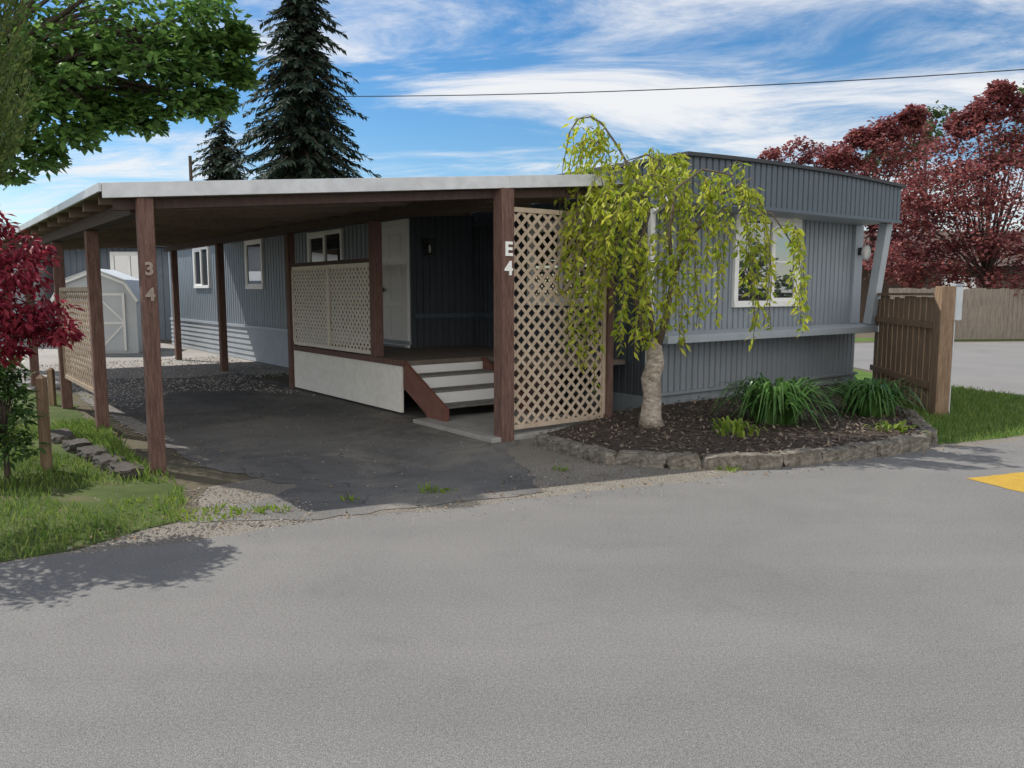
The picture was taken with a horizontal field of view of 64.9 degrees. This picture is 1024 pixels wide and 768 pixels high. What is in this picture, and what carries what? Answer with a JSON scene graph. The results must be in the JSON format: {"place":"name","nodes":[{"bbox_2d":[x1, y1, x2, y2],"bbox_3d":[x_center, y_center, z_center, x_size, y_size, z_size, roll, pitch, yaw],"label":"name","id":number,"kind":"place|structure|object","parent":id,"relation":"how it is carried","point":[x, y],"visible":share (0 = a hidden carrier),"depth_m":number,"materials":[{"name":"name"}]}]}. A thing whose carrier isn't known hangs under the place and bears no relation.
{"place":"outdoors","nodes":[
{"label":"outdoors","id":0,"kind":"place"},
{"bbox_2d":[0,223,54,341],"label":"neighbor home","id":1,"kind":"object","parent":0,"point":[49,269],"visible":0.11,"depth_m":26.80,"materials":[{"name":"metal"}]},
{"bbox_2d":[0,393,190,561],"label":"lawn","id":2,"kind":"structure","parent":0,"point":[88,494],"depth_m":6.23,"materials":[{"name":"plant"}]},
{"bbox_2d":[0,0,42,400],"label":"cedar tree","id":3,"kind":"object","parent":2,"relation":"on","point":[7,149],"visible":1,"depth_m":8.98,"materials":[{"name":"green plant"}]},
{"bbox_2d":[0,349,50,478],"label":"rhododendron shrub","id":4,"kind":"object","parent":2,"relation":"on","point":[9,391],"visible":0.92,"depth_m":6.89,"materials":[{"name":"green plant"}]},
{"bbox_2d":[0,210,85,368],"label":"red maple","id":5,"kind":"object","parent":2,"relation":"on","point":[35,326],"visible":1,"depth_m":5.42,"materials":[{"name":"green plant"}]},
{"bbox_2d":[35,374,52,470],"bbox_3d":[-4.184,0.352,7.195,0.070,0.890,0.070,0,7,0],"label":"wooden stake","id":6,"kind":"object","parent":2,"relation":"on","point":[42,406],"visible":0.78,"depth_m":7.17,"materials":[{"name":"brown wood"}]},
{"bbox_2d":[47,367,56,405],"bbox_3d":[-6.485,0.038,11.344,0.070,0.560,0.070,0,7,0],"label":"wooden stake","id":7,"kind":"object","parent":2,"relation":"on","point":[51,386],"visible":0.87,"depth_m":11.32,"materials":[{"name":"brown wood"}]},
{"bbox_2d":[61,438,92,452],"bbox_3d":[-4.444,0.643,8.228,0.242,0.151,0.473,-5,8,-39],"label":"edging block","id":8,"kind":"object","parent":2,"relation":"on","point":[70,446],"depth_m":8.09,"materials":[{"name":"grey stone"}]},
{"bbox_2d":[72,373,542,522],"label":"driveway","id":9,"kind":"structure","parent":0,"point":[446,462],"depth_m":8.29,"materials":[{"name":"grey asphalt"}]},
{"bbox_2d":[28,394,741,521],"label":"weeds","id":10,"kind":"object","parent":9,"relation":"on","point":[352,498],"visible":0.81,"depth_m":5.94,"materials":[{"name":"green plant"}]},
{"bbox_2d":[413,410,589,442],"bbox_3d":[-0.025,0.476,9.710,1.720,0.065,1.669,-5,8,-37],"label":"concrete pad","id":11,"kind":"object","parent":9,"relation":"on","point":[479,426],"visible":0.43,"depth_m":9.37,"materials":[{"name":"grey concrete"}]},
{"bbox_2d":[292,343,624,421],"bbox_3d":[-1.073,-0.133,11.977,2.520,0.715,5.200,-5,8,-37],"label":"porch","id":12,"kind":"object","parent":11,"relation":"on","point":[368,379],"visible":0.73,"depth_m":10.80,"materials":[{"name":"white paint"}]},
{"bbox_2d":[289,258,370,354],"bbox_3d":[-2.722,-1.175,12.019,0.100,1.305,2.830,-5,8,-37],"label":"lattice railing","id":13,"kind":"object","parent":12,"relation":"on","point":[348,264],"visible":0.91,"depth_m":11.93,"materials":[{"name":"beige wood"}]},
{"bbox_2d":[5,376,1023,564],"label":"pebbles","id":14,"kind":"object","parent":9,"relation":"on","point":[197,524],"visible":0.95,"depth_m":6.05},
{"bbox_2d":[0,439,1023,767],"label":"road","id":15,"kind":"structure","parent":0,"point":[862,613],"depth_m":3.78,"materials":[{"name":"grey asphalt"}]},
{"bbox_2d":[967,472,1023,491],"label":"road marking","id":16,"kind":"object","parent":15,"relation":"on","point":[1013,481],"visible":1,"depth_m":6.85,"materials":[{"name":"yellow paint"}]},
{"bbox_2d":[0,0,1023,230],"label":"sky","id":17,"kind":"structure","parent":0,"point":[404,48],"materials":[{"name":"blue"}]},
{"bbox_2d":[69,373,959,548],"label":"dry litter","id":18,"kind":"object","parent":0,"point":[622,486],"visible":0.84,"depth_m":6.67,"materials":[{"name":"brown plant"}]},
{"bbox_2d":[23,332,1023,530],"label":"ground","id":19,"kind":"structure","parent":0,"point":[191,475],"depth_m":7.92,"materials":[{"name":"grey gravel"}]},
{"bbox_2d":[51,428,75,443],"bbox_3d":[-4.880,0.589,8.701,0.244,0.149,0.479,-6,9,-40],"label":"edging block","id":20,"kind":"object","parent":19,"relation":"on","point":[58,436],"depth_m":8.59,"materials":[{"name":"grey stone"}]},
{"bbox_2d":[76,445,108,461],"bbox_3d":[-4.058,0.693,7.809,0.240,0.147,0.459,-5,8,-39],"label":"edging block","id":21,"kind":"object","parent":19,"relation":"on","point":[87,452],"depth_m":7.72,"materials":[{"name":"grey stone"}]},
{"bbox_2d":[92,453,125,470],"bbox_3d":[-3.711,0.735,7.428,0.243,0.146,0.469,-5,8,-38],"label":"edging block","id":22,"kind":"object","parent":19,"relation":"on","point":[103,459],"depth_m":7.33,"materials":[{"name":"grey stone"}]},
{"bbox_2d":[63,246,171,339],"bbox_3d":[-11.800,-3.347,29.058,7.000,3.180,6.100,0,7,0],"label":"neighbor home","id":23,"kind":"object","parent":19,"relation":"on","point":[123,260],"visible":0.11,"depth_m":26.32,"materials":[{"name":"grey metal"}]},
{"bbox_2d":[110,252,138,278],"bbox_3d":[-12.500,-3.803,26.292,1.200,1.020,0.070,0,7,0],"label":"window","id":24,"kind":"structure","parent":23,"relation":"in","point":[126,263],"depth_m":26.27,"materials":[{"name":"white paint"}]},
{"bbox_2d":[107,461,143,479],"bbox_3d":[-3.397,0.777,7.085,0.243,0.146,0.451,-5,9,-39],"label":"edging block","id":25,"kind":"object","parent":19,"relation":"on","point":[126,468],"depth_m":6.96,"materials":[{"name":"grey stone"}]},
{"bbox_2d":[0,0,265,190],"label":"maple tree","id":26,"kind":"object","parent":19,"relation":"on","point":[72,73],"visible":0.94,"depth_m":16.18,"materials":[{"name":"green plant"}]},
{"bbox_2d":[2,342,314,408],"bbox_3d":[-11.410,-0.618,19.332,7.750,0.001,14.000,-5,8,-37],"label":"gravel yard","id":27,"kind":"structure","parent":19,"relation":"on","point":[48,356],"depth_m":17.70,"materials":[{"name":"grey gravel"}]},
{"bbox_2d":[50,269,142,353],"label":"garden shed","id":28,"kind":"structure","parent":27,"relation":"on","point":[121,312],"depth_m":20.63,"materials":[{"name":"white paint"}]},
{"bbox_2d":[67,293,90,350],"bbox_3d":[-10.926,-1.566,20.443,0.675,1.476,0.055,-2,7,-14],"label":"door","id":29,"kind":"structure","parent":28,"relation":"in","point":[67,293],"depth_m":20.41,"materials":[{"name":"white paint"}]},
{"bbox_2d":[102,293,126,350],"bbox_3d":[-10.255,-1.586,20.609,0.675,1.476,0.055,-2,7,-14],"label":"door","id":30,"kind":"structure","parent":28,"relation":"in","point":[114,315],"depth_m":20.62,"materials":[{"name":"white paint"}]},
{"bbox_2d":[188,156,192,180],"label":"utility pole","id":31,"kind":"object","parent":19,"relation":"on","point":[190,169],"visible":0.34,"depth_m":40.95,"materials":[{"name":"brown wood"}]},
{"bbox_2d":[192,117,255,180],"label":"fir tree","id":32,"kind":"object","parent":19,"relation":"on","point":[220,156],"visible":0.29,"depth_m":42.53,"materials":[{"name":"green plant"}]},
{"bbox_2d":[222,0,381,179],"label":"fir tree","id":33,"kind":"object","parent":19,"relation":"on","point":[307,121],"visible":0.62,"depth_m":36.02,"materials":[{"name":"green plant"}]},
{"bbox_2d":[0,174,624,473],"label":"carport","id":34,"kind":"object","parent":19,"relation":"on","point":[147,218],"visible":0.8,"depth_m":8.61,"materials":[{"name":"wood"}]},
{"bbox_2d":[59,287,93,392],"bbox_3d":[-5.385,-0.586,9.991,0.036,1.220,2.330,-5,8,-37],"label":"lattice screen","id":35,"kind":"object","parent":34,"relation":"attached to","point":[77,293],"visible":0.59,"depth_m":9.92,"materials":[{"name":"beige wood"}]},
{"bbox_2d":[514,204,614,429],"bbox_3d":[0.573,-0.738,9.085,1.505,2.620,0.100,-5,8,-37],"label":"lattice screen","id":36,"kind":"object","parent":34,"relation":"attached to","point":[604,403],"visible":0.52,"depth_m":9.01,"materials":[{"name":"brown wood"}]},
{"bbox_2d":[0,435,1023,562],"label":"gravel verge","id":37,"kind":"structure","parent":19,"relation":"on","point":[527,454],"depth_m":6.66,"materials":[{"name":"grey gravel"}]},
{"bbox_2d":[534,434,559,450],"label":"edging stone","id":38,"kind":"object","parent":37,"relation":"on","point":[543,441],"visible":0.62,"depth_m":8.27,"materials":[{"name":"grey stone"}]},
{"bbox_2d":[552,438,586,458],"bbox_3d":[0.599,0.649,7.983,0.168,0.162,0.518,-4,8,-33],"label":"edging stone","id":39,"kind":"object","parent":37,"relation":"on","point":[570,447],"visible":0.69,"depth_m":7.94,"materials":[{"name":"grey stone"}]},
{"bbox_2d":[582,445,617,464],"bbox_3d":[0.847,0.686,7.650,0.189,0.166,0.371,-5,8,-35],"label":"edging stone","id":40,"kind":"object","parent":37,"relation":"on","point":[601,455],"visible":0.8,"depth_m":7.58,"materials":[{"name":"grey stone"}]},
{"bbox_2d":[614,450,666,467],"bbox_3d":[1.208,0.707,7.485,0.527,0.161,0.166,3,7,22],"label":"edging stone","id":41,"kind":"object","parent":37,"relation":"on","point":[644,458],"visible":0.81,"depth_m":7.42,"materials":[{"name":"grey stone"}]},
{"bbox_2d":[665,452,700,469],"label":"edging stone","id":42,"kind":"object","parent":37,"relation":"on","point":[683,460],"visible":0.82,"depth_m":7.29,"materials":[{"name":"grey stone"}]},
{"bbox_2d":[701,451,742,469],"bbox_3d":[1.903,0.715,7.376,0.388,0.171,0.191,0,7,0],"label":"edging stone","id":43,"kind":"object","parent":37,"relation":"on","point":[715,461],"visible":0.77,"depth_m":7.29,"materials":[{"name":"grey stone"}]},
{"bbox_2d":[739,452,782,468],"bbox_3d":[2.257,0.717,7.379,0.418,0.171,0.170,0,7,0],"label":"edging stone","id":44,"kind":"object","parent":37,"relation":"on","point":[757,460],"visible":0.69,"depth_m":7.30,"materials":[{"name":"grey stone"}]},
{"bbox_2d":[773,447,823,466],"bbox_3d":[2.674,0.697,7.529,0.496,0.180,0.182,-3,7,-21],"label":"edging stone","id":45,"kind":"object","parent":37,"relation":"on","point":[802,457],"visible":0.67,"depth_m":7.45,"materials":[{"name":"grey stone"}]},
{"bbox_2d":[814,446,858,462],"bbox_3d":[3.095,0.684,7.697,0.465,0.160,0.166,-2,7,-20],"label":"edging stone","id":46,"kind":"object","parent":37,"relation":"on","point":[838,453],"visible":0.72,"depth_m":7.63,"materials":[{"name":"grey stone"}]},
{"bbox_2d":[843,441,876,458],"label":"edging stone","id":47,"kind":"object","parent":37,"relation":"on","point":[867,450],"visible":0.63,"depth_m":7.78,"materials":[{"name":"grey stone"}]},
{"bbox_2d":[869,439,900,456],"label":"edging stone","id":48,"kind":"object","parent":37,"relation":"on","point":[885,447],"visible":0.68,"depth_m":7.89,"materials":[{"name":"grey stone"}]},
{"bbox_2d":[884,434,928,452],"bbox_3d":[4.022,0.616,8.184,0.543,0.184,0.172,-4,8,-29],"label":"edging stone","id":49,"kind":"object","parent":37,"relation":"on","point":[910,443],"visible":0.69,"depth_m":8.11,"materials":[{"name":"grey stone"}]},
{"bbox_2d":[911,430,931,443],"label":"edging stone","id":50,"kind":"object","parent":37,"relation":"on","point":[926,434],"visible":0.34,"depth_m":8.49,"materials":[{"name":"grey stone"}]},
{"bbox_2d":[917,425,937,442],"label":"edging stone","id":51,"kind":"object","parent":37,"relation":"on","point":[934,433],"visible":0.42,"depth_m":8.63,"materials":[{"name":"grey stone"}]},
{"bbox_2d":[168,151,906,411],"bbox_3d":[-2.099,-2.171,18.401,6.395,3.310,19.000,-5,8,-37],"label":"mobile home","id":52,"kind":"object","parent":19,"relation":"on","point":[438,279],"visible":0.6,"depth_m":12.65,"materials":[{"name":"metal"}]},
{"bbox_2d":[192,246,210,287],"bbox_3d":[-8.234,-3.083,21.330,0.065,1.080,1.350,-5,8,-37],"label":"window","id":53,"kind":"structure","parent":52,"relation":"in","point":[201,256],"depth_m":21.29,"materials":[{"name":"white paint"}]},
{"bbox_2d":[244,238,264,288],"bbox_3d":[-5.811,-2.700,18.140,0.065,1.110,1.100,-5,8,-37],"label":"window","id":54,"kind":"structure","parent":52,"relation":"in","point":[253,249],"depth_m":18.13,"materials":[{"name":"white paint"}]},
{"bbox_2d":[307,228,343,261],"bbox_3d":[-3.510,-2.508,15.086,0.065,0.710,1.550,-5,8,-37],"label":"window","id":55,"kind":"structure","parent":52,"relation":"in","point":[328,245],"depth_m":15.04,"materials":[{"name":"glass"}]},
{"bbox_2d":[382,225,404,345],"bbox_3d":[-1.970,-1.590,13.065,0.135,1.900,0.830,-5,8,-37],"label":"door","id":56,"kind":"structure","parent":52,"relation":"in","point":[392,237],"depth_m":13.01,"materials":[{"name":"white paint"}]},
{"bbox_2d":[526,218,597,305],"bbox_3d":[0.699,-1.738,11.560,0.065,1.220,1.520,-5,8,-37],"label":"window","id":57,"kind":"structure","parent":52,"relation":"in","point":[547,226],"depth_m":11.75,"materials":[{"name":"white paint"}]},
{"bbox_2d":[731,214,802,306],"bbox_3d":[3.740,-1.791,11.753,1.570,1.320,0.065,-5,8,-37],"label":"window","id":58,"kind":"structure","parent":52,"relation":"in","point":[784,292],"depth_m":11.77,"materials":[{"name":"glass"}]},
{"bbox_2d":[538,383,929,466],"bbox_3d":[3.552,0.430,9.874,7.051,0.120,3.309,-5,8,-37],"label":"planting bed","id":59,"kind":"object","parent":19,"relation":"on","point":[728,448],"visible":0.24,"depth_m":8.65,"materials":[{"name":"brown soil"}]},
{"bbox_2d":[554,113,812,427],"bbox_3d":[1.868,-1.206,8.649,2.924,3.445,1.250,1,7,7],"label":"weeping tree","id":60,"kind":"object","parent":59,"relation":"on","point":[650,415],"visible":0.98,"depth_m":8.59,"materials":[{"name":"green plant"}]},
{"bbox_2d":[710,416,766,439],"bbox_3d":[2.322,0.460,8.503,0.588,0.174,0.713,-4,8,-33],"label":"grass tuft","id":61,"kind":"object","parent":59,"relation":"on","point":[738,426],"visible":0.98,"depth_m":8.44,"materials":[{"name":"green plant"}]},
{"bbox_2d":[706,372,853,427],"bbox_3d":[3.039,0.194,9.228,1.826,0.536,1.782,0,7,0],"label":"daylily plant","id":62,"kind":"object","parent":59,"relation":"on","point":[784,402],"visible":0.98,"depth_m":8.99,"materials":[{"name":"green plant"}]},
{"bbox_2d":[808,377,927,420],"bbox_3d":[4.369,0.165,9.865,1.558,0.448,1.536,0,7,0],"label":"daylily plant","id":63,"kind":"object","parent":59,"relation":"on","point":[868,397],"visible":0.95,"depth_m":9.61,"materials":[{"name":"green plant"}]},
{"bbox_2d":[864,420,930,435],"bbox_3d":[4.175,0.468,8.736,0.727,0.105,0.602,0,7,0],"label":"grass tuft","id":64,"kind":"object","parent":59,"relation":"on","point":[886,425],"visible":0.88,"depth_m":8.70,"materials":[{"name":"green plant"}]},
{"bbox_2d":[757,135,840,167],"bbox_3d":[12.298,-6.434,34.516,3.699,8.268,2.534,2,7,20],"label":"plum tree","id":65,"kind":"object","parent":19,"relation":"on","point":[773,153],"visible":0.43,"depth_m":34.03,"materials":[{"name":"red plant"}]},
{"bbox_2d":[812,103,971,324],"bbox_3d":[15.354,-6.568,32.077,6.688,9.095,5.289,0,7,0],"label":"plum tree","id":66,"kind":"object","parent":19,"relation":"on","point":[869,137],"visible":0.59,"depth_m":31.82,"materials":[{"name":"red plant"}]},
{"bbox_2d":[902,410,918,414],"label":"edging stone","id":67,"kind":"object","parent":19,"relation":"on","point":[911,412],"visible":0.27,"depth_m":9.86,"materials":[{"name":"grey stone"}]},
{"bbox_2d":[905,414,925,421],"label":"edging stone","id":68,"kind":"object","parent":19,"relation":"on","point":[920,419],"visible":0.3,"depth_m":9.48,"materials":[{"name":"grey stone"}]},
{"bbox_2d":[912,421,930,425],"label":"edging stone","id":69,"kind":"object","parent":19,"relation":"on","point":[923,423],"visible":0.29,"depth_m":9.12,"materials":[{"name":"grey stone"}]},
{"bbox_2d":[862,100,999,220],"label":"green tree","id":70,"kind":"object","parent":19,"relation":"on","point":[937,114],"visible":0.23,"depth_m":42.56,"materials":[{"name":"green plant"}]},
{"bbox_2d":[853,369,1023,443],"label":"grass corner","id":71,"kind":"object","parent":19,"relation":"on","point":[860,375],"depth_m":10.19,"materials":[{"name":"green plant"}]},
{"bbox_2d":[870,286,955,414],"bbox_3d":[5.744,-0.578,11.795,0.199,1.680,2.969,1,7,7],"label":"wooden fence","id":72,"kind":"object","parent":71,"relation":"on","point":[913,340],"visible":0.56,"depth_m":11.15,"materials":[{"name":"brown wood"}]},
{"bbox_2d":[949,284,964,412],"bbox_3d":[5.721,-0.445,10.428,0.117,1.690,0.140,0,7,0],"label":"utility box","id":73,"kind":"object","parent":72,"relation":"attached to","point":[958,302],"visible":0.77,"depth_m":10.31,"materials":[{"name":"white metal"}]},
{"bbox_2d":[855,338,1023,340],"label":"grass strip","id":74,"kind":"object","parent":19,"relation":"on","point":[864,339],"depth_m":26.79,"materials":[{"name":"green plant"}]},
{"bbox_2d":[889,288,1023,338],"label":"board fence","id":75,"kind":"object","parent":74,"relation":"on","point":[992,313],"visible":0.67,"depth_m":26.82,"materials":[{"name":"grey wood"}]},
{"bbox_2d":[859,231,1023,324],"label":"brown house","id":76,"kind":"structure","parent":19,"relation":"on","point":[864,286],"depth_m":34.75,"materials":[{"name":"white paint"}]},
{"bbox_2d":[941,275,975,288],"bbox_3d":[19.250,-4.161,34.707,1.500,1.100,0.070,0,7,0],"label":"window","id":77,"kind":"structure","parent":76,"relation":"in","point":[974,286],"depth_m":34.66,"materials":[{"name":"white paint"}]},
{"bbox_2d":[862,79,1023,294],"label":"plum tree","id":78,"kind":"object","parent":19,"relation":"on","point":[979,117],"visible":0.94,"depth_m":28.05,"materials":[{"name":"red plant"}]},
{"bbox_2d":[974,80,1023,169],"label":"tree","id":79,"kind":"object","parent":19,"relation":"on","point":[1021,89],"visible":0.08,"depth_m":38.91,"materials":[{"name":"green plant"}]},
{"bbox_2d":[257,69,1023,96],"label":"power cable","id":80,"kind":"object","parent":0,"point":[694,88],"visible":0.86,"depth_m":37.00,"materials":[{"name":"black rubber"}]},
{"bbox_2d":[853,342,1023,395],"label":"side road","id":81,"kind":"structure","parent":0,"point":[995,366],"depth_m":17.94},
{"bbox_2d":[896,384,1023,442],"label":"corner grass","id":82,"kind":"structure","parent":0,"point":[964,395],"depth_m":10.28,"materials":[{"name":"green plant"}]}
]}

